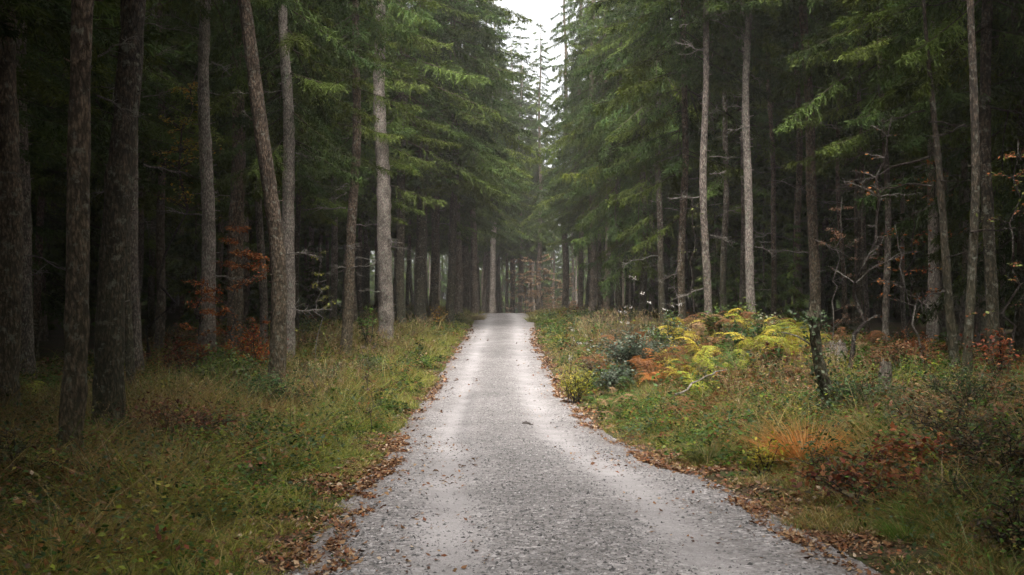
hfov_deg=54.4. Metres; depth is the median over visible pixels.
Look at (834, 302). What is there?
spruce tree
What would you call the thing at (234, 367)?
shrub
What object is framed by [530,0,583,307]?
spruce tree
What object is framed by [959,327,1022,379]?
shrub
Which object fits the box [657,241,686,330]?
beech sapling
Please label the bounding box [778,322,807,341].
bracken fern
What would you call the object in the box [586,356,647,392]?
bramble
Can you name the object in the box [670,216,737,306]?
spruce tree
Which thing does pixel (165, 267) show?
spruce tree
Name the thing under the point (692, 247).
spruce tree
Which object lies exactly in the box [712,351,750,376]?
bracken fern
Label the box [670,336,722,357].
bracken fern
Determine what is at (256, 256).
beech sapling
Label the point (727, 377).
bracken fern
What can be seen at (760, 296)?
young spruce
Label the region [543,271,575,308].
beech sapling
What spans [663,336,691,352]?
bracken fern
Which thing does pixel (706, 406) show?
bracken fern
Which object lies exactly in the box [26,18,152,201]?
spruce tree
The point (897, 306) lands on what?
spruce tree
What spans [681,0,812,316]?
spruce tree
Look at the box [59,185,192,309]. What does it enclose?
spruce tree
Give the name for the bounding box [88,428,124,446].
shrub
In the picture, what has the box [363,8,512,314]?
spruce tree
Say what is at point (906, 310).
young spruce
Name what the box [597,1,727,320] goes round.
spruce tree
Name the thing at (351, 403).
shrub
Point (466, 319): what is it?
grass tussock
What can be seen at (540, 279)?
beech sapling
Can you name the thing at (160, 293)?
spruce tree
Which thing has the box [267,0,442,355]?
spruce tree
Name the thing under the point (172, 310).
spruce tree
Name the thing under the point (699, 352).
bracken fern
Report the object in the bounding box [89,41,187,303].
spruce tree
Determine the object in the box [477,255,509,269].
spruce tree
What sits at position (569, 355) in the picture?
dry umbel
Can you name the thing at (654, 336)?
bramble
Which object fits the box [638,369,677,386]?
bracken fern
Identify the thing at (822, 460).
shrub
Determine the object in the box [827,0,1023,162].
spruce tree
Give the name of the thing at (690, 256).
spruce tree
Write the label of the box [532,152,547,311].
spruce tree
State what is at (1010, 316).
young spruce
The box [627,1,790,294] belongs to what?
spruce tree
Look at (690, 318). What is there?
bracken fern
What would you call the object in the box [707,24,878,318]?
spruce tree
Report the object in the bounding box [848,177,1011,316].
spruce tree
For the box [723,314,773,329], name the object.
bracken fern
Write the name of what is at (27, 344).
spruce tree
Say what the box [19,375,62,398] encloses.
bracken fern
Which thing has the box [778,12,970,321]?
spruce tree
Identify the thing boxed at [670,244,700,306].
spruce tree
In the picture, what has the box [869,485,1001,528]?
grass tussock
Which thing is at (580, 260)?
spruce tree
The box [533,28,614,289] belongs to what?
spruce tree
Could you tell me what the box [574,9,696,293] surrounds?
spruce tree
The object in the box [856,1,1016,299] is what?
spruce tree
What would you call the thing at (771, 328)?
bracken fern
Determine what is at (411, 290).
spruce tree
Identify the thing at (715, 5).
spruce tree
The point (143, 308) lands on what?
young spruce
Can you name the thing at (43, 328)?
spruce tree
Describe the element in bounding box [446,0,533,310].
spruce tree
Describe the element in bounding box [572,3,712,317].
spruce tree
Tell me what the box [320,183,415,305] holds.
spruce tree
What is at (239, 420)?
fallen branch
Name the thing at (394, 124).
spruce tree
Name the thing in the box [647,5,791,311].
spruce tree
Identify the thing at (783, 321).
bracken fern
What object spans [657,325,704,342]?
bracken fern
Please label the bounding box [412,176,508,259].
spruce tree
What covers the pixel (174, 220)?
spruce tree
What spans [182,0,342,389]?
spruce tree
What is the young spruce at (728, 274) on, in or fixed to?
on the ground at (56, 341)
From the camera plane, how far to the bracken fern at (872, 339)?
28.20 m
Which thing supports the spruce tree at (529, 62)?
on the ground at (56, 341)
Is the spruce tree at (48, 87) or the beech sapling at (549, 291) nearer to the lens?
the spruce tree at (48, 87)
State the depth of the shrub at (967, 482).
7.71 m
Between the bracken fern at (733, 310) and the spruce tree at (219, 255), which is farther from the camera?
the spruce tree at (219, 255)
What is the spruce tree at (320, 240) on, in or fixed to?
on the ground at (56, 341)
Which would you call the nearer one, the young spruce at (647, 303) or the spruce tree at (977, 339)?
the spruce tree at (977, 339)
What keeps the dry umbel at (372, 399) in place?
on the ground at (56, 341)
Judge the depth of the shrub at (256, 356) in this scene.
28.99 m
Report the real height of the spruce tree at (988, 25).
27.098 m
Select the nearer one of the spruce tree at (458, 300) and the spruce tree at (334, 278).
the spruce tree at (334, 278)
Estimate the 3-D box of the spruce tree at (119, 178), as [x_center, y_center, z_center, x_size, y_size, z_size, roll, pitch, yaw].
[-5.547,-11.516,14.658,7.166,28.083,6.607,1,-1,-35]
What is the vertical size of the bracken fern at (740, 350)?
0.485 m
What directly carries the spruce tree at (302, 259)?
on the ground at (56, 341)
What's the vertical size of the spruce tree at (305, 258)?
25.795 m
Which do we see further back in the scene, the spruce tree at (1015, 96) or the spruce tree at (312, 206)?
the spruce tree at (312, 206)
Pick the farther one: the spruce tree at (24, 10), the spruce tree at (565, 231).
the spruce tree at (565, 231)
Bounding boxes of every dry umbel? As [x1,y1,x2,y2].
[360,346,375,385]
[361,376,384,430]
[568,327,587,380]
[618,275,644,336]
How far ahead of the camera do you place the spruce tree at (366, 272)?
66.74 m
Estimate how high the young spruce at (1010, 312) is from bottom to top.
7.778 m
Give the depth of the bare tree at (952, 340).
19.95 m
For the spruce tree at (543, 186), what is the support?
on the ground at (56, 341)
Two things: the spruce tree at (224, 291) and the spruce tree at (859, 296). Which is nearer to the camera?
the spruce tree at (859, 296)
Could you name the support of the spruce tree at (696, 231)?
on the ground at (56, 341)
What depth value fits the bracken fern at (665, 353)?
25.72 m
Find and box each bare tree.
[823,0,1003,369]
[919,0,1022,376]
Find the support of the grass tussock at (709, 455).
on the ground at (56, 341)
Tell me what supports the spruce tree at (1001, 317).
on the ground at (56, 341)
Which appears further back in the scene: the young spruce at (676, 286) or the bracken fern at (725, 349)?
the young spruce at (676, 286)
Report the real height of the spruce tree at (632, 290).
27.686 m
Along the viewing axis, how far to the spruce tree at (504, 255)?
133.48 m
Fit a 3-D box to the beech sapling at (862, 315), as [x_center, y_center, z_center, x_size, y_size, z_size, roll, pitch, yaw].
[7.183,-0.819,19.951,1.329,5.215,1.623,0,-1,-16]
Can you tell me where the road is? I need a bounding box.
[287,313,877,574]
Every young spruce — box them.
[140,285,156,309]
[166,176,221,332]
[245,235,271,324]
[248,217,269,317]
[255,225,271,323]
[299,260,310,312]
[303,245,328,317]
[629,219,665,310]
[668,243,677,309]
[686,190,740,317]
[717,232,735,307]
[720,241,740,317]
[732,218,767,310]
[753,190,787,320]
[774,222,809,334]
[889,259,923,316]
[915,292,924,309]
[996,207,1013,328]
[996,240,1008,325]
[997,163,1018,346]
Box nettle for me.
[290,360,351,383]
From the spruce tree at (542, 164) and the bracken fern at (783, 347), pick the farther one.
the spruce tree at (542, 164)
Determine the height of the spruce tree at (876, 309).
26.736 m
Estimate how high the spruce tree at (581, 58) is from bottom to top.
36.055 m
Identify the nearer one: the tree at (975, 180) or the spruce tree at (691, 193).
the tree at (975, 180)
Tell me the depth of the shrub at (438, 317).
58.00 m
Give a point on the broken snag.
(820, 370)
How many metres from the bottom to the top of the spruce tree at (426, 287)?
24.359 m
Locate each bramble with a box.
[110,387,250,440]
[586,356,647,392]
[587,318,681,368]
[640,310,693,347]
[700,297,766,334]
[721,317,789,348]
[772,435,936,516]
[853,421,980,469]
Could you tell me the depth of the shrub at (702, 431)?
13.44 m
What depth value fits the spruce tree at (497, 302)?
125.65 m
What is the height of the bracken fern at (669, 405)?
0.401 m
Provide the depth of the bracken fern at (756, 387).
18.98 m
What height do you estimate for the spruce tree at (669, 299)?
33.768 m
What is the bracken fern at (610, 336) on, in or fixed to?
on the ground at (56, 341)
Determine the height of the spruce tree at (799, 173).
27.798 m
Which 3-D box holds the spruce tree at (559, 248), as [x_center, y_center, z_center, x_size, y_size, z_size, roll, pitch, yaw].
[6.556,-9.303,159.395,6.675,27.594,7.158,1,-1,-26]
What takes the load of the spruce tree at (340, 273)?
on the ground at (56, 341)
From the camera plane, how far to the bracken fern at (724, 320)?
25.71 m
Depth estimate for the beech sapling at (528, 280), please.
116.76 m
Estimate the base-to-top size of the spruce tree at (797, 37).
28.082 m
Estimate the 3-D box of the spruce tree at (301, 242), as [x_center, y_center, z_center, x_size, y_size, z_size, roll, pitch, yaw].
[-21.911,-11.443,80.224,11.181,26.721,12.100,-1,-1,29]
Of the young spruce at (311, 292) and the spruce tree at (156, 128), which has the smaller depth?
the spruce tree at (156, 128)
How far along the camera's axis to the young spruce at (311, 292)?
60.77 m
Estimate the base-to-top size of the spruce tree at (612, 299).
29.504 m
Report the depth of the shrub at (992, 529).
6.57 m
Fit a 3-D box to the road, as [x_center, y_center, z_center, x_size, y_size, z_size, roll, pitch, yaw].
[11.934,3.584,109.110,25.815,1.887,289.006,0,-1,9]
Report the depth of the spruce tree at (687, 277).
66.93 m
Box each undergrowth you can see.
[534,304,1023,574]
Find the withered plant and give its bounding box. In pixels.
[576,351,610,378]
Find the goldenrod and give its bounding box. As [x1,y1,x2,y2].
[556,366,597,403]
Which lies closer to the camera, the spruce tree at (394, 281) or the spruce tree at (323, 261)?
the spruce tree at (323, 261)
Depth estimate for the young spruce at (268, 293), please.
47.75 m
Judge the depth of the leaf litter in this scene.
10.02 m
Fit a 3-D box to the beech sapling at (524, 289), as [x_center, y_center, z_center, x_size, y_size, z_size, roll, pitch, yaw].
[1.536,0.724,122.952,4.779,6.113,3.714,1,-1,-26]
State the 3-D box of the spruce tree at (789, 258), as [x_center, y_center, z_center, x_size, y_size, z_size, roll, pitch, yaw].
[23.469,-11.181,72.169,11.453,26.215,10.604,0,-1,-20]
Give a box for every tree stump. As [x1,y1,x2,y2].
[822,339,848,362]
[878,358,891,393]
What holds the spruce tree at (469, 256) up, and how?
on the ground at (56, 341)
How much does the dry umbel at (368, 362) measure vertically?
1.464 m
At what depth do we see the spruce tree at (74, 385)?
10.60 m
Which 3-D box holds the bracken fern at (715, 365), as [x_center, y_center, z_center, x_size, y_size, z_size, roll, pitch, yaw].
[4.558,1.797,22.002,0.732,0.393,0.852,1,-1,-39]
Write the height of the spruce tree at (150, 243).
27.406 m
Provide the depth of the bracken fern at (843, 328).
31.33 m
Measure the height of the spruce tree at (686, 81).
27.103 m
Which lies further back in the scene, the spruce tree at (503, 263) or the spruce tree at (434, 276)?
the spruce tree at (503, 263)
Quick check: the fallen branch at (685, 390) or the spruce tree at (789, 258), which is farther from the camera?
the spruce tree at (789, 258)
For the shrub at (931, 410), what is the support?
on the ground at (56, 341)
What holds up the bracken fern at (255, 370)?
on the ground at (56, 341)
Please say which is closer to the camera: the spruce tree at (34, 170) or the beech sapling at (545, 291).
the spruce tree at (34, 170)
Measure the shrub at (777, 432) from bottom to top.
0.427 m
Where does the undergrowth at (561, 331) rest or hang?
on the ground at (56, 341)
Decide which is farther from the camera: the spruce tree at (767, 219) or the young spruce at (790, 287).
the spruce tree at (767, 219)
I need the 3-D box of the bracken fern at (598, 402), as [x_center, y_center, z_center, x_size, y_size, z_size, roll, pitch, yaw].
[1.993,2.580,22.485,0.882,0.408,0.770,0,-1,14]
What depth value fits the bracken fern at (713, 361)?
21.41 m
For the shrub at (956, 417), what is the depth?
9.95 m
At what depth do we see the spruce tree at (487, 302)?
118.48 m
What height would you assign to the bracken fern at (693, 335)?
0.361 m
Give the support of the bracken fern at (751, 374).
on the ground at (56, 341)
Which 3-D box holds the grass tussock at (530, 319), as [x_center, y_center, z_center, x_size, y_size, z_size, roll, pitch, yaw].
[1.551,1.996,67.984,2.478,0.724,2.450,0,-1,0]
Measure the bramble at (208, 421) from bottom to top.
0.942 m
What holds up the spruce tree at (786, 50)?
on the ground at (56, 341)
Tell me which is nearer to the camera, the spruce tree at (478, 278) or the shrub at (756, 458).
the shrub at (756, 458)
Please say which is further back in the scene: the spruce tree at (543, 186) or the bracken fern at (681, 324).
the spruce tree at (543, 186)
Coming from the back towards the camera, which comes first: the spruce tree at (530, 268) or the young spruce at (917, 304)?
the spruce tree at (530, 268)
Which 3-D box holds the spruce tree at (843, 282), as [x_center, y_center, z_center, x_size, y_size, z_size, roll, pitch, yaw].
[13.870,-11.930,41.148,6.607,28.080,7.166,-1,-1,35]
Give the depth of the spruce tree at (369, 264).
102.83 m
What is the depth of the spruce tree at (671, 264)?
108.30 m
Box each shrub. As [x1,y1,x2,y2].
[0,420,73,482]
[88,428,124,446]
[143,332,216,373]
[168,337,300,384]
[216,359,314,405]
[219,323,288,368]
[330,392,373,414]
[356,306,381,345]
[431,304,447,326]
[688,423,728,445]
[742,431,789,477]
[743,421,812,440]
[744,312,780,331]
[776,445,887,488]
[818,362,908,407]
[859,391,1012,433]
[860,334,946,368]
[882,381,1023,452]
[893,326,945,360]
[903,347,1023,407]
[916,405,1023,485]
[919,455,1023,514]
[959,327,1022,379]
[963,478,1023,559]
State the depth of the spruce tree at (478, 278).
133.21 m
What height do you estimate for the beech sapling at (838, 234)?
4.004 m
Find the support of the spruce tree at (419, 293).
on the ground at (56, 341)
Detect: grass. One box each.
[0,299,483,574]
[0,305,1023,525]
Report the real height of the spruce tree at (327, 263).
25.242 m
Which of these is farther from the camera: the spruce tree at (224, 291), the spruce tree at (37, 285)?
the spruce tree at (224, 291)
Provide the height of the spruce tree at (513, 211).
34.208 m
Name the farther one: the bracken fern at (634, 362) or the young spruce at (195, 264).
the young spruce at (195, 264)
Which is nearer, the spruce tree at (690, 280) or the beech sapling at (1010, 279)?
the beech sapling at (1010, 279)
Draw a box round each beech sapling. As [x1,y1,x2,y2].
[144,67,228,363]
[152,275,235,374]
[180,219,270,361]
[294,243,340,360]
[503,258,524,312]
[513,254,539,312]
[514,270,545,311]
[517,266,559,307]
[523,254,561,311]
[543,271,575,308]
[554,272,584,307]
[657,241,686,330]
[679,204,706,326]
[807,202,874,341]
[828,117,921,372]
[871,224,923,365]
[881,172,954,357]
[914,159,968,308]
[966,139,1023,377]
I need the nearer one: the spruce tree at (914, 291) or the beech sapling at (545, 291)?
the spruce tree at (914, 291)
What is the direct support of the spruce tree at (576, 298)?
on the ground at (56, 341)
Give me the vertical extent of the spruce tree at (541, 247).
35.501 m
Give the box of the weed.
[350,355,391,373]
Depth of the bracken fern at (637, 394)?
22.31 m
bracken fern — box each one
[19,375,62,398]
[22,381,61,396]
[242,361,291,380]
[572,353,625,373]
[584,393,615,409]
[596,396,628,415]
[599,334,630,358]
[605,387,628,397]
[615,376,643,389]
[616,331,658,356]
[620,393,654,405]
[623,388,644,400]
[628,355,646,376]
[630,348,672,374]
[631,357,669,381]
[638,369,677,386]
[650,346,679,362]
[652,397,690,411]
[655,364,702,380]
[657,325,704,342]
[659,360,690,368]
[661,353,707,380]
[661,391,731,417]
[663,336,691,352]
[665,345,717,372]
[667,346,712,366]
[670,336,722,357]
[671,317,702,333]
[674,371,724,395]
[676,317,706,329]
[678,332,723,344]
[685,314,737,335]
[686,322,736,334]
[689,337,723,354]
[694,308,745,329]
[698,312,757,331]
[698,353,742,373]
[702,331,729,343]
[702,361,725,375]
[711,340,757,363]
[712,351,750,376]
[714,316,771,333]
[714,366,745,389]
[716,332,776,356]
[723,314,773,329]
[723,346,776,365]
[731,329,775,349]
[733,323,790,343]
[734,314,779,333]
[739,368,764,379]
[741,382,773,394]
[753,333,827,354]
[760,325,792,340]
[767,318,794,335]
[770,332,808,347]
[770,337,809,357]
[776,318,825,333]
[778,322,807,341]
[780,351,811,363]
[783,365,813,375]
[791,322,831,345]
[822,334,849,341]
[831,327,847,341]
[844,330,885,346]
[849,334,890,347]
[858,333,885,340]
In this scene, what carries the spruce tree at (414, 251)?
on the ground at (56, 341)
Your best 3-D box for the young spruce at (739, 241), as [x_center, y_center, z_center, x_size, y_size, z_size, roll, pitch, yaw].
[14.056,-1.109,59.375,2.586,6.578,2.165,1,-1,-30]
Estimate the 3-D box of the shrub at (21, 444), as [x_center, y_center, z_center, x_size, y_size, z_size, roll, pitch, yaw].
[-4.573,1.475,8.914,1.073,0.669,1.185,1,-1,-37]
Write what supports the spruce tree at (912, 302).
on the ground at (56, 341)
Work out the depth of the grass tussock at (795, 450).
11.14 m
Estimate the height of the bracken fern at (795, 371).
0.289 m
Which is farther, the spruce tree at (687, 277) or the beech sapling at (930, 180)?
the spruce tree at (687, 277)
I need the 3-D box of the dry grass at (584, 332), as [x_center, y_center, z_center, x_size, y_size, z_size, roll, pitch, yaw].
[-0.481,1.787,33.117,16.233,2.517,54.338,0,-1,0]
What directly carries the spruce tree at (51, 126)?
on the ground at (56, 341)
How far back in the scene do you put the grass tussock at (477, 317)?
70.61 m
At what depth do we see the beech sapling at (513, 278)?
118.75 m
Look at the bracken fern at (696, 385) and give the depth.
19.82 m
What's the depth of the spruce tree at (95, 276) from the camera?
50.28 m
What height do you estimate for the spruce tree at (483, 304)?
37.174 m
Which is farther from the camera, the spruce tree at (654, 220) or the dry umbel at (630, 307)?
the spruce tree at (654, 220)
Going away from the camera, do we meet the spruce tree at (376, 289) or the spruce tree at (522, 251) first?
the spruce tree at (376, 289)
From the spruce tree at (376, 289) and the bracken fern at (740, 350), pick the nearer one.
the bracken fern at (740, 350)
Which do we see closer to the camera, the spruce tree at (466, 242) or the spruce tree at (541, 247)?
the spruce tree at (466, 242)
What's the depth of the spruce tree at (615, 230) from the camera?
59.80 m
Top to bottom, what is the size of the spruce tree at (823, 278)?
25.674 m
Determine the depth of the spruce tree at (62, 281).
46.32 m
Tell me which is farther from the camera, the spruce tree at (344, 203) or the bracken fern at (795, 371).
the spruce tree at (344, 203)
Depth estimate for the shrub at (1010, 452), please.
8.40 m
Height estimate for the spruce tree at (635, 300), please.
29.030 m
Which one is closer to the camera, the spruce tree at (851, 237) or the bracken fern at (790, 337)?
the bracken fern at (790, 337)
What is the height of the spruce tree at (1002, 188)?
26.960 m
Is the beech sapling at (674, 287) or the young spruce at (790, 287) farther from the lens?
the young spruce at (790, 287)
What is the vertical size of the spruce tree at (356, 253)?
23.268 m
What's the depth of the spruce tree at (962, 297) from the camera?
32.85 m
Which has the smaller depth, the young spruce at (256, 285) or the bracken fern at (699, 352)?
the bracken fern at (699, 352)
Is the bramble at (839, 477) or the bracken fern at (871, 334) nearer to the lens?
the bramble at (839, 477)
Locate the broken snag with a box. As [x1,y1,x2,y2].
[781,305,840,414]
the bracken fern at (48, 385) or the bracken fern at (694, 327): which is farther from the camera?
the bracken fern at (694, 327)
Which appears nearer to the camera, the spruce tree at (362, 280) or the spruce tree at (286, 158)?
the spruce tree at (286, 158)
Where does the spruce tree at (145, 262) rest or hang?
on the ground at (56, 341)
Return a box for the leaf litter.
[0,325,1023,574]
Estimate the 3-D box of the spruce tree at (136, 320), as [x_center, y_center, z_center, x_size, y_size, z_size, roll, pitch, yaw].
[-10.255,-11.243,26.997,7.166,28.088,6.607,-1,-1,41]
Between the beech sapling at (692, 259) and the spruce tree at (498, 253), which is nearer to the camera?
the beech sapling at (692, 259)
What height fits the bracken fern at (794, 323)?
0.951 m
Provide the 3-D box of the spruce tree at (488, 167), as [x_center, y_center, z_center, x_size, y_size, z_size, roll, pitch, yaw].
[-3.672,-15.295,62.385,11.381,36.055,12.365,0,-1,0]
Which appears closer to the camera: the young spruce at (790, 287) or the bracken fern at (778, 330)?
the bracken fern at (778, 330)
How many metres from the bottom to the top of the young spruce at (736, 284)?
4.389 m
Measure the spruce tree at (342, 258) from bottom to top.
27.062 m
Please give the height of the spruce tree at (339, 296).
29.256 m
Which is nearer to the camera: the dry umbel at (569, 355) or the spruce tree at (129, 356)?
the spruce tree at (129, 356)
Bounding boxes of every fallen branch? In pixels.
[211,419,262,426]
[674,369,726,395]
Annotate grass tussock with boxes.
[222,405,290,424]
[293,401,363,421]
[454,314,473,322]
[462,312,488,319]
[523,314,547,321]
[659,427,754,463]
[724,407,884,471]
[862,509,964,542]
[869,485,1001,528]
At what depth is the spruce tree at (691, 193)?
58.64 m
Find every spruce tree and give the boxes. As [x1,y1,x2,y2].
[0,0,179,79]
[0,1,31,417]
[16,0,153,100]
[16,0,165,169]
[16,19,64,377]
[26,0,245,271]
[26,1,114,189]
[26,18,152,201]
[27,1,182,358]
[27,36,150,326]
[28,27,170,340]
[30,135,100,308]
[31,0,298,352]
[31,56,102,311]
[33,2,231,311]
[51,0,156,389]
[54,0,146,461]
[54,78,177,321]
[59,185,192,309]
[89,0,263,328]
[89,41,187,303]
[91,0,151,428]
[92,0,213,373]
[92,193,194,298]
[110,0,288,363]
[117,0,367,210]
[142,172,225,312]
[144,9,274,319]
[146,52,281,318]
[147,33,311,316]
[154,1,337,323]
[166,0,351,347]
[166,67,307,299]
[172,0,335,354]
[180,6,408,333]
[181,0,395,358]
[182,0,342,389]
[192,215,308,273]
[195,6,365,307]
[201,111,337,272]
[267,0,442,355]
[269,0,425,322]
[269,182,355,297]
[275,0,462,321]
[280,1,368,310]
[299,113,350,309]
[299,238,344,291]
[300,77,376,305]
[300,183,345,305]
[300,238,343,305]
[301,13,435,315]
[314,195,406,304]
[314,237,374,303]
[317,223,345,304]
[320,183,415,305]
[325,0,506,323]
[325,177,363,304]
[328,50,418,313]
[329,0,453,339]
[334,69,429,308]
[339,0,526,323]
[343,244,393,304]
[346,1,466,305]
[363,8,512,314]
[369,209,469,305]
[374,2,474,252]
[375,0,543,324]
[389,0,522,316]
[392,233,447,257]
[392,238,430,303]
[393,243,394,303]
[405,50,507,251]
[410,0,533,315]
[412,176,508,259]
[413,249,430,294]
[426,258,427,303]
[431,231,440,303]
[439,214,507,260]
[440,0,542,313]
[445,217,507,286]
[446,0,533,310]
[469,46,531,312]
[471,1,543,312]
[471,22,522,312]
[477,255,482,310]
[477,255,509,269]
[479,94,523,312]
[481,267,483,298]
[482,77,545,312]
[483,49,537,312]
[495,68,518,312]
[496,61,560,312]
[500,94,559,311]
[501,77,549,312]
[502,43,553,311]
[505,20,559,311]
[512,23,561,310]
[527,73,561,309]
[527,78,588,306]
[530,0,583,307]
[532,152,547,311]
[533,0,635,309]
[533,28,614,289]
[540,0,624,310]
[542,15,604,299]
[545,0,608,309]
[545,150,569,307]
[553,6,616,305]
[554,9,623,306]
[555,0,647,311]
[556,168,575,307]
[559,0,691,316]
[561,232,587,303]
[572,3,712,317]
[572,22,675,305]
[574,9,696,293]
[576,160,638,305]
[577,0,794,329]
[585,2,718,314]
[585,46,699,263]
[588,3,738,308]
[595,12,708,287]
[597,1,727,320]
[604,238,628,305]
[622,259,624,305]
[624,170,657,307]
[625,0,765,310]
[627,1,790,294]
[629,238,693,252]
[631,16,788,313]
[632,0,780,324]
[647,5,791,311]
[647,11,830,225]
[649,0,741,318]
[668,238,672,305]
[668,239,700,301]
[670,105,806,295]
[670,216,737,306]
[670,221,770,306]
[670,237,701,306]
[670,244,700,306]
[672,0,813,315]
[672,104,732,252]
[676,88,803,295]
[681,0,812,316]
[689,245,694,306]
[700,14,835,316]
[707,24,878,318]
[712,1,808,320]
[726,2,847,324]
[728,127,840,298]
[731,73,803,224]
[734,69,863,295]
[740,28,844,317]
[753,0,874,330]
[753,1,908,334]
[753,82,909,313]
[754,102,852,300]
[755,9,911,328]
[762,0,1008,342]
[762,85,791,307]
[764,1,883,329]
[765,30,887,322]
[777,129,870,308]
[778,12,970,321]
[779,166,916,307]
[782,75,959,318]
[784,89,957,317]
[799,0,1009,344]
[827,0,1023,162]
[829,1,955,335]
[835,0,1015,340]
[848,0,1014,346]
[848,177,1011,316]
[854,0,1023,360]
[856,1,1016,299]
[861,2,1016,345]
[863,7,985,331]
[863,97,1011,306]
[864,0,1023,371]
[869,132,913,311]
[891,1,1017,311]
[892,0,1021,160]
[912,9,1015,339]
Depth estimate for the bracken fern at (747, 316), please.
26.95 m
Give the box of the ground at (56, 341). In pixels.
[0,305,1023,574]
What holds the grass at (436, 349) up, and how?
on the ground at (56, 341)
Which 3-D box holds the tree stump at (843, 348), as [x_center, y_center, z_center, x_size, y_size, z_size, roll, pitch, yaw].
[7.312,1.458,22.476,0.671,0.580,0.712,0,-1,-10]
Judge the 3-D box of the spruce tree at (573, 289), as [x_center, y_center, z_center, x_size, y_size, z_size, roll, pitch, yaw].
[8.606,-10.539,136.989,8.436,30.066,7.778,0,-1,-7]
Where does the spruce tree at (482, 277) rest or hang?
on the ground at (56, 341)
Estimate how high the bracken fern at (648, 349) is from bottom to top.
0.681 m
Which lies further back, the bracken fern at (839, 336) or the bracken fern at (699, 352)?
the bracken fern at (839, 336)
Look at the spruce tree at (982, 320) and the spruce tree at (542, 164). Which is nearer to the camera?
the spruce tree at (982, 320)
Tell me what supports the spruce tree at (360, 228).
on the ground at (56, 341)
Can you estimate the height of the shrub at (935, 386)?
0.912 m
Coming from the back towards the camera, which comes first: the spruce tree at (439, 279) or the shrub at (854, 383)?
the spruce tree at (439, 279)
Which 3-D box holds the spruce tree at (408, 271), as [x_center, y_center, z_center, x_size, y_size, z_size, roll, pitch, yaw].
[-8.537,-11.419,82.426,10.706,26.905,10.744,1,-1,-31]
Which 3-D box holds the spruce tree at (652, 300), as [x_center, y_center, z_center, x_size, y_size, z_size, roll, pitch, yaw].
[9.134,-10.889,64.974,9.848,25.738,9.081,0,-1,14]
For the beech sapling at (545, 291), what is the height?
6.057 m
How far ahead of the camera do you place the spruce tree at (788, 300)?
86.32 m
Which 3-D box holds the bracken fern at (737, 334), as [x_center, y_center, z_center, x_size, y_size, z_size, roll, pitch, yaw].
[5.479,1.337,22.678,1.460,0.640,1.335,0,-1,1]
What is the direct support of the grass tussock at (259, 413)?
on the ground at (56, 341)
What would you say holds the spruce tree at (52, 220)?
on the ground at (56, 341)
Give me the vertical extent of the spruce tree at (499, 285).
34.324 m
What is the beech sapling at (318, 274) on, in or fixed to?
on the ground at (56, 341)
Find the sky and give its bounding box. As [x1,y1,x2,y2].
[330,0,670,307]
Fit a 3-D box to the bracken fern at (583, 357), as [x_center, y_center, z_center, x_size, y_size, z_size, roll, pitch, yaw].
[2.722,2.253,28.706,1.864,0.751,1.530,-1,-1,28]
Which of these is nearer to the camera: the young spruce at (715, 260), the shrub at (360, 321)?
the shrub at (360, 321)
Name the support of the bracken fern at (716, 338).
on the ground at (56, 341)
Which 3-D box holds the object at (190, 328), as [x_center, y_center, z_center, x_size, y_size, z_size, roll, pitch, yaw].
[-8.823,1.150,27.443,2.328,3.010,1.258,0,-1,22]
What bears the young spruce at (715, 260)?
on the ground at (56, 341)
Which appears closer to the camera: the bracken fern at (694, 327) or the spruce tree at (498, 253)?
the bracken fern at (694, 327)
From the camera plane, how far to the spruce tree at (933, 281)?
30.90 m
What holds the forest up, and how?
on the ground at (56, 341)
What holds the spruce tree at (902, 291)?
on the ground at (56, 341)
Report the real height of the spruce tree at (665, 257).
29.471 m
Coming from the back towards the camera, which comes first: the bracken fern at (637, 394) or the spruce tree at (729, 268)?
the spruce tree at (729, 268)
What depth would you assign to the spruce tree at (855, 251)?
48.76 m
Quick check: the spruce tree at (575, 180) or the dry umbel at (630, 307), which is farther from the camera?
the spruce tree at (575, 180)
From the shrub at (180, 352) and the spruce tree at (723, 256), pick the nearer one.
the shrub at (180, 352)
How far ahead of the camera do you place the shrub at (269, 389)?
21.39 m
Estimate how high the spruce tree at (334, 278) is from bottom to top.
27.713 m
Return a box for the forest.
[61,219,1012,312]
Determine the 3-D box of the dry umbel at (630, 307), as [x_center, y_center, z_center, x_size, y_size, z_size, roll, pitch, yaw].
[3.498,0.978,29.576,0.724,2.683,1.261,0,-1,-9]
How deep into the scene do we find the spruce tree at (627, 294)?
100.54 m
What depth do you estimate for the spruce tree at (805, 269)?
62.60 m
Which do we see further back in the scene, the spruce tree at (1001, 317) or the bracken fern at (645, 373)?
the spruce tree at (1001, 317)
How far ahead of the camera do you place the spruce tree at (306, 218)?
60.30 m
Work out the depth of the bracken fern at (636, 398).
21.40 m
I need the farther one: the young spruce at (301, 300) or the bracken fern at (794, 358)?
the young spruce at (301, 300)

